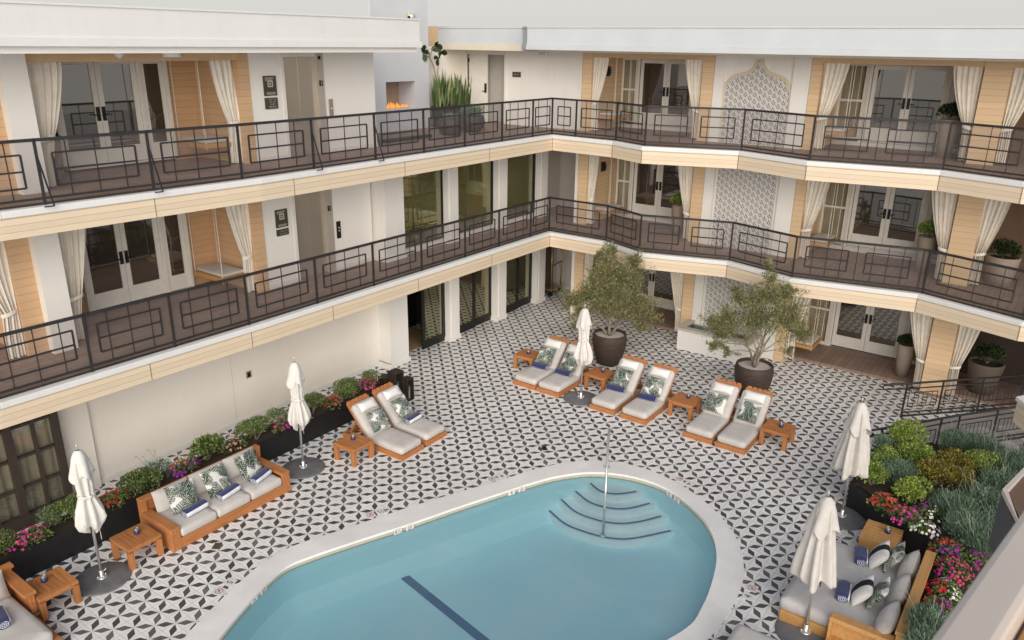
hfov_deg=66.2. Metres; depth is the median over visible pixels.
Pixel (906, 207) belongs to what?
french door
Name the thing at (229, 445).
flower clump
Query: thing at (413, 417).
rolled towel
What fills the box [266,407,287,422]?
shrub
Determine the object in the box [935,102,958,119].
shrub
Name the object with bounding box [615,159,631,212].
window
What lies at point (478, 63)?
service door
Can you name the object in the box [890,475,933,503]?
shrub
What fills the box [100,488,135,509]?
flower clump
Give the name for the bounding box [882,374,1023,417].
stair railing
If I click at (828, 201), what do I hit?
window
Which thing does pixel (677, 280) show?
curtain
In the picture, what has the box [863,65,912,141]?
french door
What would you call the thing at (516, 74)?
room sign
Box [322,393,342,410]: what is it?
flower clump
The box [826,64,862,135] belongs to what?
hanging seat
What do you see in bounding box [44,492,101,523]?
shrub
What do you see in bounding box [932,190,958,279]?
curtain
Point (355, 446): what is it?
side table
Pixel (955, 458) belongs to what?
shrub
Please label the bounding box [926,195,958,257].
window
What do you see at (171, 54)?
ceiling light
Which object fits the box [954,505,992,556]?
lavender
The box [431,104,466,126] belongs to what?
planter box
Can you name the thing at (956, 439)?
lavender
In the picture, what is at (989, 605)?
handrail
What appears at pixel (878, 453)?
shrub
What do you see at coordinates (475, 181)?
window frame
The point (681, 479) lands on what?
depth marker
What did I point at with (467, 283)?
sliding door
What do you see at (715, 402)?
throw pillow
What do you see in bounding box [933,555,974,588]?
flower clump
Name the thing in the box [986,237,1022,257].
shrub
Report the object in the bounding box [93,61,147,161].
french door
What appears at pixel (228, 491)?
rolled towel
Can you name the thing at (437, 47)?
fig plant
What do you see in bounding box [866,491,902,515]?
flower clump
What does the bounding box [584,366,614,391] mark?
side table
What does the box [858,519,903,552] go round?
side table
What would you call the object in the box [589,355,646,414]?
sun lounger
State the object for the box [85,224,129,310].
french door
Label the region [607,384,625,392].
rolled towel
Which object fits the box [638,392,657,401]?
rolled towel
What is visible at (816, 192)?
curtain
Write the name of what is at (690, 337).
fountain trough
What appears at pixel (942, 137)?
tall planter
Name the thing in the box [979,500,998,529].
lavender
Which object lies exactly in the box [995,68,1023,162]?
curtain
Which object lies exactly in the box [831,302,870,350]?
french door
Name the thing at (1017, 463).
lavender
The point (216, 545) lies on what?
drain cover
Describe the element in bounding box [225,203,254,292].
curtain
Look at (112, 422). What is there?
hotel wing
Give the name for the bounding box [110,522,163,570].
side table
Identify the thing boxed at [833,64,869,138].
window
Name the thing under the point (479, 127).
planter bowl
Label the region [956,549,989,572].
flower clump
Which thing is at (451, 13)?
sky
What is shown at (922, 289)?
balcony railing
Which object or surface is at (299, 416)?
closed parasol
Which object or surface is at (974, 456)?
shrub
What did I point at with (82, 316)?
balcony railing
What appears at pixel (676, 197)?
shrub
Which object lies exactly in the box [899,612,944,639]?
lavender
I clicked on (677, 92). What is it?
french door
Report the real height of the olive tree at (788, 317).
2.805 m
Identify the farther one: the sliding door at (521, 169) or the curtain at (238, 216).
the sliding door at (521, 169)
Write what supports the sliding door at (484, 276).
in the hotel wing at (112, 422)
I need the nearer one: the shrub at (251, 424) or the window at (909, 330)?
the shrub at (251, 424)
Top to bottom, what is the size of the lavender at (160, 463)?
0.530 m
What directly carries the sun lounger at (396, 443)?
on the courtyard floor
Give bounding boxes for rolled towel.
[0,605,10,629]
[181,499,208,517]
[216,483,240,500]
[249,467,271,484]
[404,412,421,424]
[532,361,548,370]
[554,368,571,376]
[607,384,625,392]
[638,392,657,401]
[835,580,851,602]
[854,546,867,566]
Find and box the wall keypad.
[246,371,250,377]
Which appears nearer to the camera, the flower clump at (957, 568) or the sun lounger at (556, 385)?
the flower clump at (957, 568)
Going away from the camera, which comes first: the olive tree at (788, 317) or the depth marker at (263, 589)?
the depth marker at (263, 589)
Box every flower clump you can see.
[1,524,53,555]
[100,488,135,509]
[162,455,200,477]
[219,435,247,453]
[272,417,289,432]
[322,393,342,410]
[354,376,379,392]
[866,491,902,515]
[885,503,921,526]
[906,516,940,538]
[911,501,943,522]
[922,595,952,618]
[925,577,962,603]
[928,537,964,559]
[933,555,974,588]
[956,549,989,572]
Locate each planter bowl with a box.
[437,117,463,135]
[461,115,484,132]
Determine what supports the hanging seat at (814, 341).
hanging from the hotel wing at (907, 72)
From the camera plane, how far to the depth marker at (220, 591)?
12.12 m
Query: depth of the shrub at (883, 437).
15.13 m
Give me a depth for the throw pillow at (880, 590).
11.16 m
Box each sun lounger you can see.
[343,393,423,460]
[372,382,446,446]
[513,335,569,389]
[536,341,592,397]
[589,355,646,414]
[620,362,677,424]
[683,378,741,444]
[715,386,773,454]
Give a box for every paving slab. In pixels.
[964,427,1017,446]
[997,424,1023,440]
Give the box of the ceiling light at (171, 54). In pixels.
[162,53,180,56]
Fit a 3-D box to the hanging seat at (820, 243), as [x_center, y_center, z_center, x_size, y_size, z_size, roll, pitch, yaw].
[8.024,-2.975,19.986,0.550,2.120,0.930,14,24,33]
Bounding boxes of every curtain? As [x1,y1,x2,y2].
[0,241,25,358]
[26,62,61,186]
[58,228,85,340]
[209,60,242,162]
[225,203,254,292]
[583,253,593,310]
[586,155,599,223]
[590,57,608,129]
[670,272,684,332]
[678,166,693,238]
[685,60,702,138]
[784,296,811,358]
[798,180,829,258]
[813,63,849,148]
[910,312,933,387]
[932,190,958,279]
[946,325,979,395]
[954,66,983,160]
[968,199,1010,284]
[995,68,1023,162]
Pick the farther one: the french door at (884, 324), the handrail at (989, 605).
the french door at (884, 324)
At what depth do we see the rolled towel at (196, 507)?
13.30 m
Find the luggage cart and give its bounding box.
[545,247,562,296]
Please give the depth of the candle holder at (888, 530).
13.01 m
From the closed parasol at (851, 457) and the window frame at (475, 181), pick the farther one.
the window frame at (475, 181)
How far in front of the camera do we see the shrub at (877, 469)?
13.96 m
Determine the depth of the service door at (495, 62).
24.54 m
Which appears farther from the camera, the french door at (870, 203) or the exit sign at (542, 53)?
the exit sign at (542, 53)
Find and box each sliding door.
[420,282,444,348]
[459,272,475,332]
[475,266,491,325]
[506,257,518,312]
[507,153,535,219]
[518,253,531,306]
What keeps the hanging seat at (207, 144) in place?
hanging from the hotel wing at (112, 422)
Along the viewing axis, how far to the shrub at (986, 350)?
18.76 m
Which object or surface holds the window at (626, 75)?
in the hotel wing at (907, 72)
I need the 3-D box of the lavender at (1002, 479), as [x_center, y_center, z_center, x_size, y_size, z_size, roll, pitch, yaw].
[8.636,2.790,13.837,0.872,0.711,1.024,-10,22,-27]
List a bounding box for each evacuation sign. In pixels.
[262,76,276,95]
[274,208,287,227]
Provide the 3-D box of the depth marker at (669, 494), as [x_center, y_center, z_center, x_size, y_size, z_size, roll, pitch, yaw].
[3.034,3.342,14.818,0.008,0.100,0.380,-9,22,-26]
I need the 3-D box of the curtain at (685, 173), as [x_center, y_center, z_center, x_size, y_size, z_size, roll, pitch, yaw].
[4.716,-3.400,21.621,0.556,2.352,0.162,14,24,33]
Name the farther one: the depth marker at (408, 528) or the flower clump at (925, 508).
the depth marker at (408, 528)
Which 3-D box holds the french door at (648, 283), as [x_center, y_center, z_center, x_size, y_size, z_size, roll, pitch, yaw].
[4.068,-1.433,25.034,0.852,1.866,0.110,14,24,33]
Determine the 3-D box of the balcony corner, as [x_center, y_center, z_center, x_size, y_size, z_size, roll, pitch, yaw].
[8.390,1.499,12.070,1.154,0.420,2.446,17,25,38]
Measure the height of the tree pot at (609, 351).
0.850 m
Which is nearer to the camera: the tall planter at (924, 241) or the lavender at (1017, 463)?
the lavender at (1017, 463)
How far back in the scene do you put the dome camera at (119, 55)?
12.83 m
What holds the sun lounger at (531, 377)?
on the courtyard floor
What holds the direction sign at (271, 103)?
attached to the hotel wing at (112, 422)
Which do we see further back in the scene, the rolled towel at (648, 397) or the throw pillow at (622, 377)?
the throw pillow at (622, 377)
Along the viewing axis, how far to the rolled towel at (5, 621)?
10.76 m
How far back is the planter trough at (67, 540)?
13.50 m
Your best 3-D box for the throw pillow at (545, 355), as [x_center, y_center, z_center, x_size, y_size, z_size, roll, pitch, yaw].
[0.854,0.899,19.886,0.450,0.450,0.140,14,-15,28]
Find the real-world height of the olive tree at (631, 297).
2.673 m
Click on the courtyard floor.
(761, 500)
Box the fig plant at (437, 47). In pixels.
[421,42,446,77]
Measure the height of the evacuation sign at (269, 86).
0.390 m
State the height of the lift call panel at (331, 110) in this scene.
0.400 m
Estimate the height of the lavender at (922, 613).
0.639 m
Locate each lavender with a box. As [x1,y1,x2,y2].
[135,450,173,478]
[881,452,926,483]
[898,590,953,630]
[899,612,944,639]
[925,479,981,521]
[936,419,973,452]
[940,489,992,542]
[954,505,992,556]
[957,466,1001,513]
[961,423,1017,456]
[976,451,1016,493]
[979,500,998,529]
[987,431,1023,476]
[1018,439,1023,453]
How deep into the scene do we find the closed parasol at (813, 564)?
10.75 m
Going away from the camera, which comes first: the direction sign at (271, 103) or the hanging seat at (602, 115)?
the direction sign at (271, 103)
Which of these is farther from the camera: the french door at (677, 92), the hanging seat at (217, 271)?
the french door at (677, 92)
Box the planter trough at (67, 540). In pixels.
[0,382,383,579]
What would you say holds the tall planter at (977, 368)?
on the hotel wing at (907, 72)
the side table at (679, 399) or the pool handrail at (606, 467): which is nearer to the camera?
the pool handrail at (606, 467)
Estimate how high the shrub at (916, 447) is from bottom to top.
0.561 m
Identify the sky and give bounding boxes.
[8,0,1023,47]
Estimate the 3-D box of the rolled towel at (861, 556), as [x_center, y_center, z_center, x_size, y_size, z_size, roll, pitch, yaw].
[5.476,3.700,12.310,0.201,0.132,0.400,9,21,22]
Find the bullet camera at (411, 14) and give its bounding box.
[407,12,414,18]
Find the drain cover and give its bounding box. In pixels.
[212,543,220,548]
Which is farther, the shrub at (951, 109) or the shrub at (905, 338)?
the shrub at (905, 338)
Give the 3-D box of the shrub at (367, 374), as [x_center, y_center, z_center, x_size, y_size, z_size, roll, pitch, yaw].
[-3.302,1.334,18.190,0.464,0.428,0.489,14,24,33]
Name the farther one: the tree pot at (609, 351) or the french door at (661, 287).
the french door at (661, 287)
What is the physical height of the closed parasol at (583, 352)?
2.369 m
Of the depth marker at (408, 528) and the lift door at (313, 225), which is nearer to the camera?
the depth marker at (408, 528)
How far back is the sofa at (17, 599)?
11.14 m
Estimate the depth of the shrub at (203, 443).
14.76 m
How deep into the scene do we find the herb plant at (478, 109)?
21.91 m
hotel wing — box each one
[0,0,579,535]
[428,26,1023,409]
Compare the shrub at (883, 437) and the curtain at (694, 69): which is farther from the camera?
the curtain at (694, 69)
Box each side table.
[27,566,81,621]
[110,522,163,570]
[333,432,373,467]
[514,348,538,368]
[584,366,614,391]
[668,392,701,421]
[759,418,795,450]
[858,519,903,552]
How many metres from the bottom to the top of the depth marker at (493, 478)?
0.008 m
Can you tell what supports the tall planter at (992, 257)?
on the hotel wing at (907, 72)
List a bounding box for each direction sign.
[264,97,277,108]
[276,228,288,236]
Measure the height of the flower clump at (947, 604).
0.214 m
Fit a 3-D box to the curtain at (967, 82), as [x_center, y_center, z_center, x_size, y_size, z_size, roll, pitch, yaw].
[9.863,-4.539,17.268,0.610,2.032,0.162,14,24,33]
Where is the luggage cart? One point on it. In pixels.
(550, 287)
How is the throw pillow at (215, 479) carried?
on the wooden sofa at (178, 531)
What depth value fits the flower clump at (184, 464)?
14.26 m
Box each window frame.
[403,170,443,247]
[458,161,492,232]
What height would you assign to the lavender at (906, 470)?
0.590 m
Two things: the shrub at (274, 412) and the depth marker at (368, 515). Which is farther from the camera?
the shrub at (274, 412)
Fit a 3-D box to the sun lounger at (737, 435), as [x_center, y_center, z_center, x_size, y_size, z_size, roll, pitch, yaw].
[5.055,2.107,16.939,0.650,0.842,1.740,14,24,33]
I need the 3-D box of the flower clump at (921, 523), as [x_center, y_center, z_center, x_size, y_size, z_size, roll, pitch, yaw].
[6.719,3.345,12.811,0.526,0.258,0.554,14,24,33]
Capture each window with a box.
[0,411,73,535]
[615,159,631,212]
[620,58,637,121]
[805,299,832,343]
[819,182,850,243]
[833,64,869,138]
[907,316,933,364]
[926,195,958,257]
[948,67,984,147]
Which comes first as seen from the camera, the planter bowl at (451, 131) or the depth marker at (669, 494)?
the depth marker at (669, 494)
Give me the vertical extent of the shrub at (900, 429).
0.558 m
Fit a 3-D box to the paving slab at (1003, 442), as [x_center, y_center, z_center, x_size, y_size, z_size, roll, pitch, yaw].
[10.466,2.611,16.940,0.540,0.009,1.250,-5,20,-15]
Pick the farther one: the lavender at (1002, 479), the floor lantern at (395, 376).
the floor lantern at (395, 376)
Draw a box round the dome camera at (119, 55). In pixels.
[114,53,123,58]
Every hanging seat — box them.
[169,60,231,148]
[188,209,247,283]
[593,159,625,215]
[598,58,632,119]
[795,299,826,349]
[810,183,844,247]
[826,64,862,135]
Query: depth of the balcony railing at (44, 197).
14.01 m
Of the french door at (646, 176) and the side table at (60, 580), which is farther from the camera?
the french door at (646, 176)
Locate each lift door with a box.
[279,53,328,156]
[291,189,336,281]
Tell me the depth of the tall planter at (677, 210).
22.47 m
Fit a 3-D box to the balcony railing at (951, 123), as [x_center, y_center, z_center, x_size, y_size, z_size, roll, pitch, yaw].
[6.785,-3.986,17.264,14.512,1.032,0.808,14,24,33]
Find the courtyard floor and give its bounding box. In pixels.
[1,288,1014,639]
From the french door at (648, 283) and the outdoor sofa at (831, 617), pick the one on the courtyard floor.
the outdoor sofa at (831, 617)
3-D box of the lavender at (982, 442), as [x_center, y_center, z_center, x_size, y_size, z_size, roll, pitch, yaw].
[9.075,2.358,15.129,0.877,0.673,0.942,-7,21,-21]
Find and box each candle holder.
[40,574,47,582]
[133,526,139,534]
[885,526,891,533]
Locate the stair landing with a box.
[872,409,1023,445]
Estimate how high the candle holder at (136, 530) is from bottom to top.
0.100 m
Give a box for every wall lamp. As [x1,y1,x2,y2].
[601,162,606,171]
[606,66,611,75]
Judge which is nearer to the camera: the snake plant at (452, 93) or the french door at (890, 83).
the french door at (890, 83)
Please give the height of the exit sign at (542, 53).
0.130 m
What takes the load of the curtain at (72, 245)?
hanging from the hotel wing at (112, 422)
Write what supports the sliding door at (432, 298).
in the hotel wing at (112, 422)
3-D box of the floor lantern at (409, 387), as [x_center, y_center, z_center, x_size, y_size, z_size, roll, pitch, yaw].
[-2.463,1.613,18.499,0.220,0.550,0.220,14,24,33]
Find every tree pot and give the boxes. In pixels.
[592,327,626,366]
[734,357,773,396]
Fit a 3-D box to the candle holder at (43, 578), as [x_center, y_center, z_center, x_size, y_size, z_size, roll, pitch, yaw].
[-6.927,3.822,11.617,0.091,0.100,0.092,14,24,33]
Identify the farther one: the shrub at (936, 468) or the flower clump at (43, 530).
the shrub at (936, 468)
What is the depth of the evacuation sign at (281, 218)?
16.96 m
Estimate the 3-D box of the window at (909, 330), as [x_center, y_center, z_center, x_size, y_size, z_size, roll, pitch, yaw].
[10.783,0.232,20.558,0.740,1.900,0.163,14,24,33]
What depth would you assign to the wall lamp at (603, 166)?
23.68 m
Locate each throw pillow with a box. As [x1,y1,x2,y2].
[163,478,198,515]
[199,462,231,498]
[233,447,262,482]
[365,407,390,432]
[391,395,413,419]
[536,346,555,365]
[559,352,576,371]
[611,366,633,388]
[642,375,665,396]
[703,391,728,414]
[736,399,761,423]
[851,574,873,606]
[866,576,889,610]
[869,540,889,569]
[883,541,904,572]
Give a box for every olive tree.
[556,240,668,335]
[696,255,823,367]
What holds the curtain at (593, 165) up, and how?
hanging from the hotel wing at (907, 72)
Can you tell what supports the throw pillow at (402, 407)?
on the sun lounger at (427, 432)
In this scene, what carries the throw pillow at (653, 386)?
on the sun lounger at (640, 411)
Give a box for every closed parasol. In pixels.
[68,444,131,596]
[283,358,324,478]
[563,305,595,405]
[775,491,840,639]
[831,398,871,530]
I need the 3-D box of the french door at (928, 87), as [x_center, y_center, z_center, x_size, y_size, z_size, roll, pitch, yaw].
[10.054,-5.215,19.125,0.852,1.826,0.110,14,24,33]
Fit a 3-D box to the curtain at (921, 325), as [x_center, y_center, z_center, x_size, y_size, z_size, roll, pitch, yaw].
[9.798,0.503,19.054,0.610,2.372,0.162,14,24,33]
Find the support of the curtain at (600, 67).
hanging from the hotel wing at (907, 72)
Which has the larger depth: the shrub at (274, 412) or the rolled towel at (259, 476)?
the shrub at (274, 412)
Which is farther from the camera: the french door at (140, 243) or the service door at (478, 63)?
the service door at (478, 63)
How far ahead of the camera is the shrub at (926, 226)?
18.71 m
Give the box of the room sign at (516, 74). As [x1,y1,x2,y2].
[512,72,520,76]
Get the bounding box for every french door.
[59,62,108,165]
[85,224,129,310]
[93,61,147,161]
[118,218,165,300]
[627,266,652,304]
[632,162,660,214]
[638,59,667,124]
[650,270,674,309]
[657,165,681,215]
[664,60,691,126]
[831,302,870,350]
[847,184,891,248]
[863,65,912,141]
[863,306,904,357]
[881,187,927,253]
[900,66,951,144]
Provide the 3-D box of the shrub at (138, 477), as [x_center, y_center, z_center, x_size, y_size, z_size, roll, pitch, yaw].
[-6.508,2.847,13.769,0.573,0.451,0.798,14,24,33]
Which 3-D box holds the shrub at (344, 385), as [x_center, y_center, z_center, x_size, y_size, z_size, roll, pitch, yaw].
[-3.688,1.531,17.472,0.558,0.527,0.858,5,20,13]
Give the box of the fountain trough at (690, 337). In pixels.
[676,319,760,361]
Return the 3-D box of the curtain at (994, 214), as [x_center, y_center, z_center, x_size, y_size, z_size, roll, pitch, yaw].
[10.716,-1.873,17.529,0.574,2.352,0.162,14,24,33]
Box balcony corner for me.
[1012,395,1023,430]
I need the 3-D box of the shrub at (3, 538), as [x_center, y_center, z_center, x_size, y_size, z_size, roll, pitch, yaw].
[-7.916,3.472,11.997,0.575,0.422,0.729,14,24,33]
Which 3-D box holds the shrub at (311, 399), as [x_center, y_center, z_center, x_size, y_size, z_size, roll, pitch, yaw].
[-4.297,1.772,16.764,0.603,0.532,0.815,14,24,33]
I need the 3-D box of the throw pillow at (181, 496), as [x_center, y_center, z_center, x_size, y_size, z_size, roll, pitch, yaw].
[-5.633,3.021,13.433,0.500,0.500,0.150,-18,-1,-43]
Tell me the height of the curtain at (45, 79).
2.062 m
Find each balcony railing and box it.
[0,97,553,209]
[0,197,550,398]
[548,197,1023,320]
[551,98,1023,179]
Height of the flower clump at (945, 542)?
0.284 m
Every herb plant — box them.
[443,112,459,117]
[460,104,485,115]
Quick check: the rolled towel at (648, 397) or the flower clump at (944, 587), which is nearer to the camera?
the flower clump at (944, 587)
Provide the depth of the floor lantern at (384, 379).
18.34 m
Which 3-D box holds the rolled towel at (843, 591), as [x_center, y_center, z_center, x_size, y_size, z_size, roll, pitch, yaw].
[4.858,3.976,11.508,0.201,0.132,0.400,11,22,26]
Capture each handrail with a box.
[600,428,609,537]
[932,511,1023,639]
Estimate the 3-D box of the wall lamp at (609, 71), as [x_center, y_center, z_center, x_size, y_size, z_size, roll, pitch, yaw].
[2.819,-7.225,22.811,0.110,0.280,0.200,14,24,33]
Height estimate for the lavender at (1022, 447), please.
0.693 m
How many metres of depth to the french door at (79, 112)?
14.62 m
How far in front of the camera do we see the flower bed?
13.63 m
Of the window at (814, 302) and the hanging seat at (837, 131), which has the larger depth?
the window at (814, 302)
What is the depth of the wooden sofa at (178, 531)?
13.63 m
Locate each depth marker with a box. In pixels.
[211,578,237,595]
[251,585,266,604]
[364,507,387,518]
[394,524,413,534]
[486,473,507,481]
[508,486,524,495]
[666,490,678,503]
[673,476,694,486]
[741,583,757,601]
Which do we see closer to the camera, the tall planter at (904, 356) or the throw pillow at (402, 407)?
the throw pillow at (402, 407)
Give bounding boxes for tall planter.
[54,140,62,181]
[672,204,683,233]
[895,342,914,377]
[914,234,936,272]
[936,119,960,157]
[967,355,1005,395]
[985,252,1021,286]
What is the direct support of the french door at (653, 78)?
in the hotel wing at (907, 72)
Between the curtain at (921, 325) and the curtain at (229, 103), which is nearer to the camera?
the curtain at (229, 103)
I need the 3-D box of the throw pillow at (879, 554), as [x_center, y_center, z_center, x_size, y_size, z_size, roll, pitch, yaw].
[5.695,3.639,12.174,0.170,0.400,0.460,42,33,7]
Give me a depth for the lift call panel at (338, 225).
18.35 m
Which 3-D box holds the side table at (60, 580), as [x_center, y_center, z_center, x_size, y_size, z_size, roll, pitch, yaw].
[-6.840,4.062,11.671,0.570,0.385,0.560,14,24,33]
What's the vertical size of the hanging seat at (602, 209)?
2.120 m
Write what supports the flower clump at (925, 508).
in the flower bed
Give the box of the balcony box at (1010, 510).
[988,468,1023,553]
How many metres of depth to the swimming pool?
13.57 m
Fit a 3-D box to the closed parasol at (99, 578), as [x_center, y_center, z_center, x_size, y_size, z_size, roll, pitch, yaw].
[-6.398,2.934,11.898,0.840,2.369,0.840,14,24,33]
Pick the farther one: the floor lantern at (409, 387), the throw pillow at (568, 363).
the throw pillow at (568, 363)
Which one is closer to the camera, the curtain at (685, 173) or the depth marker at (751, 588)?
the depth marker at (751, 588)
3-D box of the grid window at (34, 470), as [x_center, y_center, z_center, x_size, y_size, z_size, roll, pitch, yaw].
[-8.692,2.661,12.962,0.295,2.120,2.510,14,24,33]
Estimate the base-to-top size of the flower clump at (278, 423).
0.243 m
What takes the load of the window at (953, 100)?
in the hotel wing at (907, 72)
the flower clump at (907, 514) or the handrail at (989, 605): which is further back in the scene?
the flower clump at (907, 514)
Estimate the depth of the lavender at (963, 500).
13.15 m
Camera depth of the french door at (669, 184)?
23.71 m
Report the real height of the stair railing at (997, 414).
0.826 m
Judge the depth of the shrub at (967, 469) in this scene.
13.98 m
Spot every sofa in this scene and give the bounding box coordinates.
[0,562,61,639]
[136,444,290,552]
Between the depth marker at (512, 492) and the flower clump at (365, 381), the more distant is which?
the flower clump at (365, 381)
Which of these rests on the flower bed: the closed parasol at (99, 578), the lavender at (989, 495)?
the lavender at (989, 495)
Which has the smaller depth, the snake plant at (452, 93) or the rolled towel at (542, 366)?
the rolled towel at (542, 366)
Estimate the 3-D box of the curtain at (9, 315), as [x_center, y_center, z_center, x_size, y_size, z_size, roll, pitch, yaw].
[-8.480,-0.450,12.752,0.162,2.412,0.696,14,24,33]
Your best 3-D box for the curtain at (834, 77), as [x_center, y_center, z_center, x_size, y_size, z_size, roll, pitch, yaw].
[7.635,-5.106,18.788,0.615,2.032,0.162,14,24,33]
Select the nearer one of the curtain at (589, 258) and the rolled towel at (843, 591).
the rolled towel at (843, 591)
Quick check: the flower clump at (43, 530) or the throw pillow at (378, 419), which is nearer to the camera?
the flower clump at (43, 530)
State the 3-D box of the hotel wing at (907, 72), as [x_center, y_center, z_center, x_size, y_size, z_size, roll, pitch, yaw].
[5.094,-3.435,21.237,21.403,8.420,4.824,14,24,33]
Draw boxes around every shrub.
[0,528,18,553]
[35,505,61,528]
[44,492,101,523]
[116,467,163,498]
[188,432,226,459]
[233,415,273,438]
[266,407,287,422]
[304,391,326,413]
[331,377,361,398]
[360,369,381,384]
[670,192,681,205]
[856,460,890,484]
[870,443,899,471]
[872,433,896,450]
[886,418,929,444]
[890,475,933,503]
[893,435,937,464]
[896,333,912,346]
[911,457,959,486]
[916,219,934,237]
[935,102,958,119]
[936,447,975,472]
[944,465,977,489]
[963,448,1003,474]
[969,342,1006,363]
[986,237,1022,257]
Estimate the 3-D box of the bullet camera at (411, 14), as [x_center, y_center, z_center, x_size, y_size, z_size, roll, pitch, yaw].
[-2.748,-8.308,21.456,0.211,0.210,0.585,-1,20,-5]
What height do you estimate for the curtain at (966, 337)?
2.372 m
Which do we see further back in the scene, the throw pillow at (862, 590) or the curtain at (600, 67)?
the curtain at (600, 67)
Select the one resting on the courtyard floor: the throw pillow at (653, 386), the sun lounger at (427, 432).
the sun lounger at (427, 432)
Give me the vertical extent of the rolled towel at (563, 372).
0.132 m
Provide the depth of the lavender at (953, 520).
12.64 m
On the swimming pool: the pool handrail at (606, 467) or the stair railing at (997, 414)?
the pool handrail at (606, 467)
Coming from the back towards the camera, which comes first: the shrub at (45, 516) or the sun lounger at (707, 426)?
the sun lounger at (707, 426)
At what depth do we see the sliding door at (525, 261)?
25.07 m
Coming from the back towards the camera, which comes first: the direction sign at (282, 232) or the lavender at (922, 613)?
the direction sign at (282, 232)
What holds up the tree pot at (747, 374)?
on the courtyard floor
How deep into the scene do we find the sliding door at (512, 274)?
24.45 m
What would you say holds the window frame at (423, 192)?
in the hotel wing at (112, 422)
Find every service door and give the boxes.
[468,54,487,121]
[488,55,503,122]
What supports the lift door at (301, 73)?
in the hotel wing at (112, 422)
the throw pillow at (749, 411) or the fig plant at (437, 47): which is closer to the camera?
the throw pillow at (749, 411)
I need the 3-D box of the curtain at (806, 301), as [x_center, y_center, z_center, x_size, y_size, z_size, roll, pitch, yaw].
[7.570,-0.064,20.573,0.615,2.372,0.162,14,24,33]
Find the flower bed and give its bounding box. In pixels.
[846,441,1023,639]
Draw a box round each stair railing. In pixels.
[869,406,1023,445]
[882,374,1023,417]
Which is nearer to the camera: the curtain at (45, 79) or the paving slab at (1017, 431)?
the curtain at (45, 79)
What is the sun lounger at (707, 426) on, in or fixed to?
on the courtyard floor
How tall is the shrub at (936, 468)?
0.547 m
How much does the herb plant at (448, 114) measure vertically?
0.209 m
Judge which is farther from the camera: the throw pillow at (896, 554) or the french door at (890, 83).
the french door at (890, 83)
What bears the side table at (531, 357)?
on the courtyard floor
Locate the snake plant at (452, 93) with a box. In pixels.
[431,69,471,106]
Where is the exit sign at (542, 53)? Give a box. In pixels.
[538,52,547,55]
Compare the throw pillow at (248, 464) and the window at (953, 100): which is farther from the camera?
the window at (953, 100)
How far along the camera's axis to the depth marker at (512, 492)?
14.94 m
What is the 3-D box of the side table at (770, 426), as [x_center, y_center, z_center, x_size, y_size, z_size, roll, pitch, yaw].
[5.647,2.437,16.714,0.570,0.385,0.560,15,24,34]
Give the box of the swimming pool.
[183,461,743,639]
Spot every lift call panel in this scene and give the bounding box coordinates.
[328,99,333,115]
[336,221,340,237]
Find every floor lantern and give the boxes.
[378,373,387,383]
[387,368,404,394]
[404,375,413,401]

